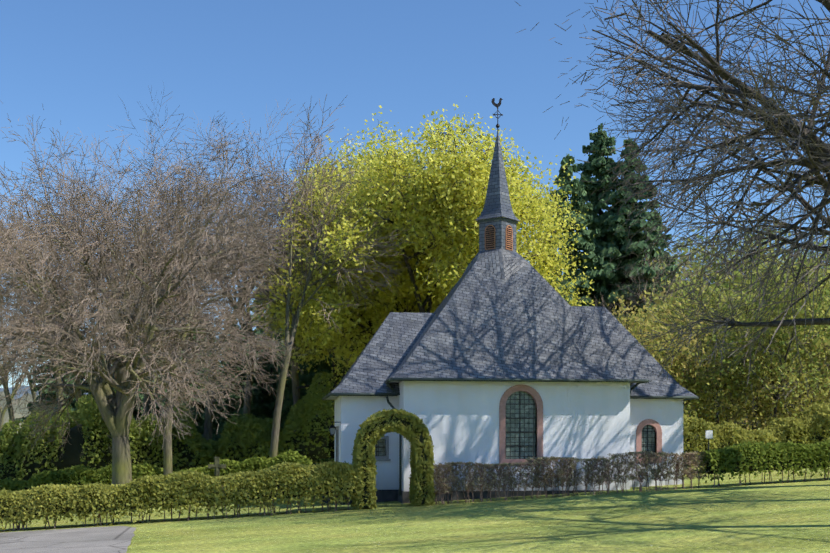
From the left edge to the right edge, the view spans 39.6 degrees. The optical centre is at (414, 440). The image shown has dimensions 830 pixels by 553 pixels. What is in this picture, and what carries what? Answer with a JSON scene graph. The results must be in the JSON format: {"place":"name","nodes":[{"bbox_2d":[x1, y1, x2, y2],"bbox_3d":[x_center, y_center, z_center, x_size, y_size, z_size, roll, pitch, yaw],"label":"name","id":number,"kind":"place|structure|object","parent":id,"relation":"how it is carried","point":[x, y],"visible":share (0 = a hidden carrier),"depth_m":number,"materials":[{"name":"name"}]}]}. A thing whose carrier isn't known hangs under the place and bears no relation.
{"place":"outdoors","nodes":[
{"label":"outdoors","id":0,"kind":"place"},
{"bbox_2d":[0,385,87,398],"bbox_3d":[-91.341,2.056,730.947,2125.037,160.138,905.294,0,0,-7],"label":"distant terrain hills","id":1,"kind":"structure","parent":0,"point":[10,392],"depth_m":1111.98,"materials":[{"name":"green plant"}]},
{"bbox_2d":[0,526,135,552],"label":"paved path","id":2,"kind":"structure","parent":0,"point":[112,539],"depth_m":30.37,"materials":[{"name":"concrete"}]},
{"bbox_2d":[0,391,765,435],"bbox_3d":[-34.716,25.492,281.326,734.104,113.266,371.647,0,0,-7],"label":"distant terrain hills","id":3,"kind":"structure","parent":0,"point":[17,414],"depth_m":408.28,"materials":[{"name":"green plant"}]},
{"bbox_2d":[0,428,829,552],"bbox_3d":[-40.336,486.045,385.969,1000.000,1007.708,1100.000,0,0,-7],"label":"ground","id":4,"kind":"structure","parent":0,"point":[728,515],"depth_m":28.76,"materials":[{"name":"green plant"}]},
{"bbox_2d":[0,281,25,353],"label":"bare tree","id":5,"kind":"object","parent":4,"relation":"on","point":[6,315],"visible":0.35,"depth_m":51.94,"materials":[{"name":"brown plant"}]},
{"bbox_2d":[0,340,47,430],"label":"bare tree","id":6,"kind":"object","parent":4,"relation":"on","point":[3,411],"visible":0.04,"depth_m":116.61,"materials":[{"name":"brown plant"}]},
{"bbox_2d":[0,288,50,401],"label":"bare tree","id":7,"kind":"object","parent":4,"relation":"on","point":[30,384],"visible":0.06,"depth_m":102.35,"materials":[{"name":"brown plant"}]},
{"bbox_2d":[0,269,59,385],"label":"bare tree","id":8,"kind":"object","parent":4,"relation":"on","point":[21,340],"visible":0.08,"depth_m":81.33,"materials":[{"name":"brown plant"}]},
{"bbox_2d":[0,211,70,431],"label":"bare tree","id":9,"kind":"object","parent":4,"relation":"on","point":[10,408],"visible":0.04,"depth_m":60.78,"materials":[{"name":"brown plant"}]},
{"bbox_2d":[15,331,75,446],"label":"conifer tree","id":10,"kind":"object","parent":4,"relation":"on","point":[47,398],"visible":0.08,"depth_m":84.41,"materials":[{"name":"green plant"}]},
{"bbox_2d":[66,373,90,402],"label":"conifer tree","id":11,"kind":"object","parent":4,"relation":"on","point":[86,391],"depth_m":90.71,"materials":[{"name":"green plant"}]},
{"bbox_2d":[81,343,104,415],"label":"conifer tree","id":12,"kind":"object","parent":4,"relation":"on","point":[88,384],"visible":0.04,"depth_m":90.56,"materials":[{"name":"green plant"}]},
{"bbox_2d":[0,161,197,409],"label":"bare tree","id":13,"kind":"object","parent":4,"relation":"on","point":[54,353],"visible":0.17,"depth_m":56.45,"materials":[{"name":"brown plant"}]},
{"bbox_2d":[0,163,212,409],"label":"bare tree","id":14,"kind":"object","parent":4,"relation":"on","point":[79,391],"depth_m":62.23,"materials":[{"name":"brown plant"}]},
{"bbox_2d":[4,115,231,341],"bbox_3d":[-15.511,-7.028,59.753,11.953,19.470,9.170,0,0,-25],"label":"bare tree","id":15,"kind":"object","parent":4,"relation":"on","point":[99,192],"visible":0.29,"depth_m":58.68,"materials":[{"name":"brown plant"}]},
{"bbox_2d":[95,345,144,419],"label":"conifer tree","id":16,"kind":"object","parent":4,"relation":"on","point":[140,396],"visible":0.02,"depth_m":83.75,"materials":[{"name":"green plant"}]},
{"bbox_2d":[133,364,154,417],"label":"conifer tree","id":17,"kind":"object","parent":4,"relation":"on","point":[135,413],"visible":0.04,"depth_m":84.51,"materials":[{"name":"green plant"}]},
{"bbox_2d":[69,166,219,435],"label":"bare tree","id":18,"kind":"object","parent":4,"relation":"on","point":[141,251],"visible":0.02,"depth_m":68.94,"materials":[{"name":"brown plant"}]},
{"bbox_2d":[139,351,166,415],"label":"conifer tree","id":19,"kind":"object","parent":4,"relation":"on","point":[151,409],"visible":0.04,"depth_m":78.42,"materials":[{"name":"green plant"}]},
{"bbox_2d":[4,143,302,474],"bbox_3d":[-11.429,-5.003,49.124,13.495,15.119,8.307,0,0,-30],"label":"bare tree","id":20,"kind":"object","parent":4,"relation":"on","point":[167,457],"visible":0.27,"depth_m":48.62,"materials":[{"name":"brown plant"}]},
{"bbox_2d":[0,449,312,490],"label":"hedge","id":21,"kind":"object","parent":4,"relation":"on","point":[80,474],"visible":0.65,"depth_m":47.58,"materials":[{"name":"green plant"}]},
{"bbox_2d":[0,109,324,485],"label":"bare tree","id":22,"kind":"object","parent":4,"relation":"on","point":[128,359],"visible":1,"depth_m":43.47,"materials":[{"name":"brown plant"}]},
{"bbox_2d":[0,371,334,480],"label":"bushes","id":23,"kind":"object","parent":4,"relation":"on","point":[306,431],"visible":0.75,"depth_m":52.91,"materials":[{"name":"green plant"}]},
{"bbox_2d":[156,349,184,418],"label":"conifer tree","id":24,"kind":"object","parent":4,"relation":"on","point":[159,416],"depth_m":76.78,"materials":[{"name":"green plant"}]},
{"bbox_2d":[0,461,363,531],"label":"hedge","id":25,"kind":"object","parent":4,"relation":"on","point":[285,480],"visible":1,"depth_m":35.59,"materials":[{"name":"green plant"}]},
{"bbox_2d":[158,309,211,417],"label":"conifer tree","id":26,"kind":"object","parent":4,"relation":"on","point":[202,340],"visible":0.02,"depth_m":89.25,"materials":[{"name":"green plant"}]},
{"bbox_2d":[163,329,215,438],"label":"conifer tree","id":27,"kind":"object","parent":4,"relation":"on","point":[199,420],"visible":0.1,"depth_m":72.53,"materials":[{"name":"green plant"}]},
{"bbox_2d":[106,84,275,415],"bbox_3d":[-11.713,-7.936,62.471,9.967,21.164,12.992,0,0,3],"label":"bare tree","id":28,"kind":"object","parent":4,"relation":"on","point":[147,406],"visible":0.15,"depth_m":62.32,"materials":[{"name":"brown plant"}]},
{"bbox_2d":[202,352,217,429],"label":"conifer tree","id":29,"kind":"object","parent":4,"relation":"on","point":[206,378],"depth_m":82.91,"materials":[{"name":"green plant"}]},
{"bbox_2d":[202,358,228,436],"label":"conifer tree","id":30,"kind":"object","parent":4,"relation":"on","point":[216,416],"visible":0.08,"depth_m":70.73,"materials":[{"name":"green plant"}]},
{"bbox_2d":[208,457,225,475],"bbox_3d":[-8.023,1.843,46.707,0.800,2.400,0.700,0,0,-7],"label":"wayside cross","id":31,"kind":"object","parent":4,"relation":"on","point":[216,466],"visible":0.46,"depth_m":46.62,"materials":[{"name":"stone"}]},
{"bbox_2d":[129,98,305,435],"bbox_3d":[-9.830,-7.953,62.020,12.681,20.656,9.728,0,0,-26],"label":"bare tree","id":32,"kind":"object","parent":4,"relation":"on","point":[246,409],"visible":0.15,"depth_m":60.29,"materials":[{"name":"brown plant"}]},
{"bbox_2d":[88,119,351,439],"bbox_3d":[-9.315,-6.602,57.346,16.194,18.143,9.969,0,0,27],"label":"bare tree","id":33,"kind":"object","parent":4,"relation":"on","point":[208,426],"visible":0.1,"depth_m":55.41,"materials":[{"name":"brown plant"}]},
{"bbox_2d":[175,207,269,347],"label":"bare tree","id":34,"kind":"object","parent":4,"relation":"on","point":[226,305],"depth_m":87.97,"materials":[{"name":"brown plant"}]},
{"bbox_2d":[215,318,231,390],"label":"conifer tree","id":35,"kind":"object","parent":4,"relation":"on","point":[223,348],"visible":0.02,"depth_m":84.56,"materials":[{"name":"green plant"}]},
{"bbox_2d":[203,322,262,441],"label":"conifer tree","id":36,"kind":"object","parent":4,"relation":"on","point":[230,409],"visible":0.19,"depth_m":66.67,"materials":[{"name":"green plant"}]},
{"bbox_2d":[216,328,256,430],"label":"conifer tree","id":37,"kind":"object","parent":4,"relation":"on","point":[245,338],"depth_m":78.84,"materials":[{"name":"green plant"}]},
{"bbox_2d":[246,289,268,361],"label":"conifer tree","id":38,"kind":"object","parent":4,"relation":"on","point":[255,320],"depth_m":85.50,"materials":[{"name":"green plant"}]},
{"bbox_2d":[251,352,280,426],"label":"conifer tree","id":39,"kind":"object","parent":4,"relation":"on","point":[265,396],"visible":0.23,"depth_m":68.91,"materials":[{"name":"green plant"}]},
{"bbox_2d":[251,322,291,423],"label":"conifer tree","id":40,"kind":"object","parent":4,"relation":"on","point":[273,369],"visible":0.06,"depth_m":70.92,"materials":[{"name":"green plant"}]},
{"bbox_2d":[256,307,289,385],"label":"conifer tree","id":41,"kind":"object","parent":4,"relation":"on","point":[277,344],"depth_m":74.79,"materials":[{"name":"green plant"}]},
{"bbox_2d":[270,359,303,428],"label":"conifer tree","id":42,"kind":"object","parent":4,"relation":"on","point":[288,403],"visible":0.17,"depth_m":64.90,"materials":[{"name":"green plant"}]},
{"bbox_2d":[260,335,327,414],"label":"conifer tree","id":43,"kind":"object","parent":4,"relation":"on","point":[305,371],"visible":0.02,"depth_m":68.27,"materials":[{"name":"green plant"}]},
{"bbox_2d":[176,121,417,405],"bbox_3d":[-4.389,-6.247,55.722,15.115,16.933,9.304,0,0,-34],"label":"bare tree","id":44,"kind":"object","parent":4,"relation":"on","point":[295,384],"visible":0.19,"depth_m":53.73,"materials":[{"name":"brown plant"}]},
{"bbox_2d":[200,94,416,457],"bbox_3d":[-4.407,-6.140,50.938,10.394,16.931,7.974,0,0,38],"label":"bare tree","id":45,"kind":"object","parent":4,"relation":"on","point":[290,336],"visible":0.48,"depth_m":49.89,"materials":[{"name":"brown plant"}]},
{"bbox_2d":[308,361,333,464],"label":"conifer tree","id":46,"kind":"object","parent":4,"relation":"on","point":[321,367],"visible":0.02,"depth_m":61.16,"materials":[{"name":"green plant"}]},
{"bbox_2d":[298,339,351,401],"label":"conifer tree","id":47,"kind":"object","parent":4,"relation":"on","point":[307,378],"visible":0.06,"depth_m":66.40,"materials":[{"name":"green plant"}]},
{"bbox_2d":[267,132,423,382],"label":"cherry tree","id":48,"kind":"object","parent":4,"relation":"on","point":[334,364],"depth_m":59.28,"materials":[{"name":"plant"}]},
{"bbox_2d":[319,299,437,364],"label":"yellow maple tree","id":49,"kind":"object","parent":4,"relation":"on","point":[342,351],"visible":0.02,"depth_m":65.72,"materials":[{"name":"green plant"}]},
{"bbox_2d":[351,408,435,509],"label":"hedge arch","id":50,"kind":"structure","parent":4,"relation":"on","point":[407,425],"depth_m":36.46,"materials":[{"name":"green plant"}]},
{"bbox_2d":[244,96,595,451],"bbox_3d":[-0.009,-6.818,56.232,16.590,17.359,19.075,0,0,-7],"label":"yellow maple tree","id":51,"kind":"object","parent":4,"relation":"on","point":[436,208],"visible":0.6,"depth_m":50.78,"materials":[{"name":"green plant"}]},
{"bbox_2d":[322,98,698,503],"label":"chapel","id":52,"kind":"structure","parent":4,"relation":"on","point":[505,351],"depth_m":39.29,"materials":[{"name":"paint"}]},
{"bbox_2d":[412,451,709,503],"bbox_3d":[4.827,1.198,37.531,10.058,1.748,0.850,0,0,-7],"label":"hedge","id":53,"kind":"object","parent":4,"relation":"on","point":[506,478],"visible":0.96,"depth_m":37.46,"materials":[{"name":"brown plant"}]},
{"bbox_2d":[538,154,614,308],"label":"conifer tree","id":54,"kind":"object","parent":4,"relation":"on","point":[576,189],"visible":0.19,"depth_m":70.72,"materials":[{"name":"green plant"}]},
{"bbox_2d":[558,123,648,312],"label":"conifer tree","id":55,"kind":"object","parent":4,"relation":"on","point":[596,168],"visible":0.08,"depth_m":72.90,"materials":[{"name":"green plant"}]},
{"bbox_2d":[587,138,680,334],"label":"conifer tree","id":56,"kind":"object","parent":4,"relation":"on","point":[637,249],"visible":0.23,"depth_m":71.78,"materials":[{"name":"green plant"}]},
{"bbox_2d":[591,244,707,336],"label":"bare tree","id":57,"kind":"object","parent":4,"relation":"on","point":[640,291],"visible":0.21,"depth_m":69.15,"materials":[{"name":"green plant"}]},
{"bbox_2d":[599,292,720,407],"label":"young tree","id":58,"kind":"object","parent":4,"relation":"on","point":[641,322],"visible":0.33,"depth_m":53.90,"materials":[{"name":"green plant"}]},
{"bbox_2d":[615,258,709,312],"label":"young tree","id":59,"kind":"object","parent":4,"relation":"on","point":[663,282],"depth_m":71.83,"materials":[{"name":"green plant"}]},
{"bbox_2d":[647,210,682,304],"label":"conifer tree","id":60,"kind":"object","parent":4,"relation":"on","point":[660,234],"visible":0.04,"depth_m":79.22,"materials":[{"name":"green plant"}]},
{"bbox_2d":[516,0,829,415],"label":"bare tree","id":61,"kind":"object","parent":4,"relation":"on","point":[783,125],"visible":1,"depth_m":33.71,"materials":[{"name":"brown plant"}]},
{"bbox_2d":[629,278,829,380],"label":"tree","id":62,"kind":"object","parent":61,"relation":"attached to","point":[731,322],"visible":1,"depth_m":34.41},
{"bbox_2d":[623,308,723,422],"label":"young tree","id":63,"kind":"object","parent":4,"relation":"on","point":[691,382],"visible":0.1,"depth_m":54.32,"materials":[{"name":"green plant"}]},
{"bbox_2d":[616,310,732,421],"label":"young tree","id":64,"kind":"object","parent":4,"relation":"on","point":[669,332],"depth_m":59.23,"materials":[{"name":"green plant"}]},
{"bbox_2d":[646,340,705,415],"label":"young tree","id":65,"kind":"object","parent":4,"relation":"on","point":[672,367],"visible":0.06,"depth_m":53.37,"materials":[{"name":"green plant"}]},
{"bbox_2d":[651,246,723,302],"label":"bare tree","id":66,"kind":"object","parent":4,"relation":"on","point":[680,258],"visible":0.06,"depth_m":75.83,"materials":[{"name":"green plant"}]},
{"bbox_2d":[627,274,753,423],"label":"young tree","id":67,"kind":"object","parent":4,"relation":"on","point":[648,312],"visible":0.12,"depth_m":57.90,"materials":[{"name":"green plant"}]},
{"bbox_2d":[627,307,756,459],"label":"young tree","id":68,"kind":"object","parent":4,"relation":"on","point":[734,394],"visible":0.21,"depth_m":55.40,"materials":[{"name":"green plant"}]},
{"bbox_2d":[666,223,717,286],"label":"young tree","id":69,"kind":"object","parent":4,"relation":"on","point":[686,249],"visible":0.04,"depth_m":105.85,"materials":[{"name":"green plant"}]},
{"bbox_2d":[619,293,765,422],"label":"young tree","id":70,"kind":"object","parent":4,"relation":"on","point":[643,308],"visible":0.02,"depth_m":61.77,"materials":[{"name":"green plant"}]},
{"bbox_2d":[705,430,712,478],"bbox_3d":[10.979,0.551,43.083,0.304,1.912,0.072,0,0,-7],"label":"info sign","id":71,"kind":"object","parent":4,"relation":"on","point":[708,434],"visible":0.67,"depth_m":43.05,"materials":[{"name":"grey metal"}]},
{"bbox_2d":[676,232,750,293],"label":"bare tree","id":72,"kind":"object","parent":4,"relation":"on","point":[705,257],"visible":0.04,"depth_m":79.32,"materials":[{"name":"green plant"}]},
{"bbox_2d":[643,250,784,314],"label":"young tree","id":73,"kind":"object","parent":4,"relation":"on","point":[693,266],"visible":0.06,"depth_m":71.91,"materials":[{"name":"green plant"}]},
{"bbox_2d":[652,251,780,427],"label":"young tree","id":74,"kind":"object","parent":4,"relation":"on","point":[689,269],"depth_m":65.92,"materials":[{"name":"green plant"}]},
{"bbox_2d":[644,269,789,423],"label":"young tree","id":75,"kind":"object","parent":4,"relation":"on","point":[682,300],"visible":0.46,"depth_m":56.18,"materials":[{"name":"green plant"}]},
{"bbox_2d":[657,337,777,424],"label":"young tree","id":76,"kind":"object","parent":4,"relation":"on","point":[731,395],"visible":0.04,"depth_m":63.07,"materials":[{"name":"green plant"}]},
{"bbox_2d":[689,219,774,290],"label":"bare tree","id":77,"kind":"object","parent":4,"relation":"on","point":[725,257],"visible":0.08,"depth_m":81.17,"materials":[{"name":"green plant"}]},
{"bbox_2d":[657,216,807,415],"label":"young tree","id":78,"kind":"object","parent":4,"relation":"on","point":[728,279],"visible":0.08,"depth_m":61.40,"materials":[{"name":"green plant"}]},
{"bbox_2d":[674,349,802,430],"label":"young tree","id":79,"kind":"object","parent":4,"relation":"on","point":[727,403],"visible":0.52,"depth_m":54.39,"materials":[{"name":"green plant"}]},
{"bbox_2d":[712,408,783,428],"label":"young tree","id":80,"kind":"object","parent":4,"relation":"on","point":[749,415],"depth_m":68.29,"materials":[{"name":"green plant"}]},
{"bbox_2d":[682,203,814,296],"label":"young tree","id":81,"kind":"object","parent":4,"relation":"on","point":[789,234],"visible":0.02,"depth_m":88.31,"materials":[{"name":"green plant"}]},
{"bbox_2d":[679,248,829,412],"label":"young tree","id":82,"kind":"object","parent":4,"relation":"on","point":[722,307],"visible":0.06,"depth_m":59.01,"materials":[{"name":"green plant"}]},
{"bbox_2d":[683,402,829,466],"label":"hedge","id":83,"kind":"object","parent":4,"relation":"on","point":[810,424],"visible":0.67,"depth_m":47.38,"materials":[{"name":"green plant"}]},
{"bbox_2d":[722,380,796,427],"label":"young tree","id":84,"kind":"object","parent":4,"relation":"on","point":[750,414],"depth_m":65.83,"materials":[{"name":"green plant"}]},
{"bbox_2d":[701,251,826,422],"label":"young tree","id":85,"kind":"object","parent":4,"relation":"on","point":[758,330],"depth_m":63.43,"materials":[{"name":"green plant"}]},
{"bbox_2d":[699,439,829,486],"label":"hedge","id":86,"kind":"object","parent":4,"relation":"on","point":[749,457],"visible":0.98,"depth_m":38.01,"materials":[{"name":"green plant"}]},
{"bbox_2d":[700,237,829,428],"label":"young tree","id":87,"kind":"object","parent":4,"relation":"on","point":[787,334],"visible":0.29,"depth_m":54.90,"materials":[{"name":"green plant"}]},
{"bbox_2d":[702,241,829,417],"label":"young tree","id":88,"kind":"object","parent":4,"relation":"on","point":[807,371],"visible":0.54,"depth_m":53.43,"materials":[{"name":"green plant"}]},
{"bbox_2d":[705,280,829,427],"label":"young tree","id":89,"kind":"object","parent":4,"relation":"on","point":[747,377],"depth_m":62.26,"materials":[{"name":"green plant"}]},
{"bbox_2d":[717,213,818,320],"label":"bare tree","id":90,"kind":"object","parent":4,"relation":"on","point":[748,252],"visible":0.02,"depth_m":76.25,"materials":[{"name":"green plant"}]},
{"bbox_2d":[713,326,829,429],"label":"young tree","id":91,"kind":"object","parent":4,"relation":"on","point":[761,418],"visible":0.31,"depth_m":54.93,"materials":[{"name":"green plant"}]},
{"bbox_2d":[741,267,829,405],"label":"young tree","id":92,"kind":"object","parent":4,"relation":"on","point":[773,317],"visible":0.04,"depth_m":57.52,"materials":[{"name":"green plant"}]},
{"bbox_2d":[751,361,829,424],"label":"young tree","id":93,"kind":"object","parent":4,"relation":"on","point":[793,401],"visible":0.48,"depth_m":54.32,"materials":[{"name":"green plant"}]},
{"bbox_2d":[751,326,829,403],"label":"young tree","id":94,"kind":"object","parent":4,"relation":"on","point":[822,367],"visible":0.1,"depth_m":57.28,"materials":[{"name":"green plant"}]},
{"bbox_2d":[765,207,829,416],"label":"bare tree","id":95,"kind":"object","parent":4,"relation":"on","point":[808,251],"visible":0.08,"depth_m":67.00,"materials":[{"name":"green plant"}]},
{"bbox_2d":[782,192,829,287],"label":"bare tree","id":96,"kind":"object","parent":4,"relation":"on","point":[813,236],"visible":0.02,"depth_m":78.92,"materials":[{"name":"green plant"}]},
{"bbox_2d":[0,0,829,387],"label":"sky","id":97,"kind":"structure","parent":0,"point":[76,61],"materials":[{"name":"blue"}]}
]}

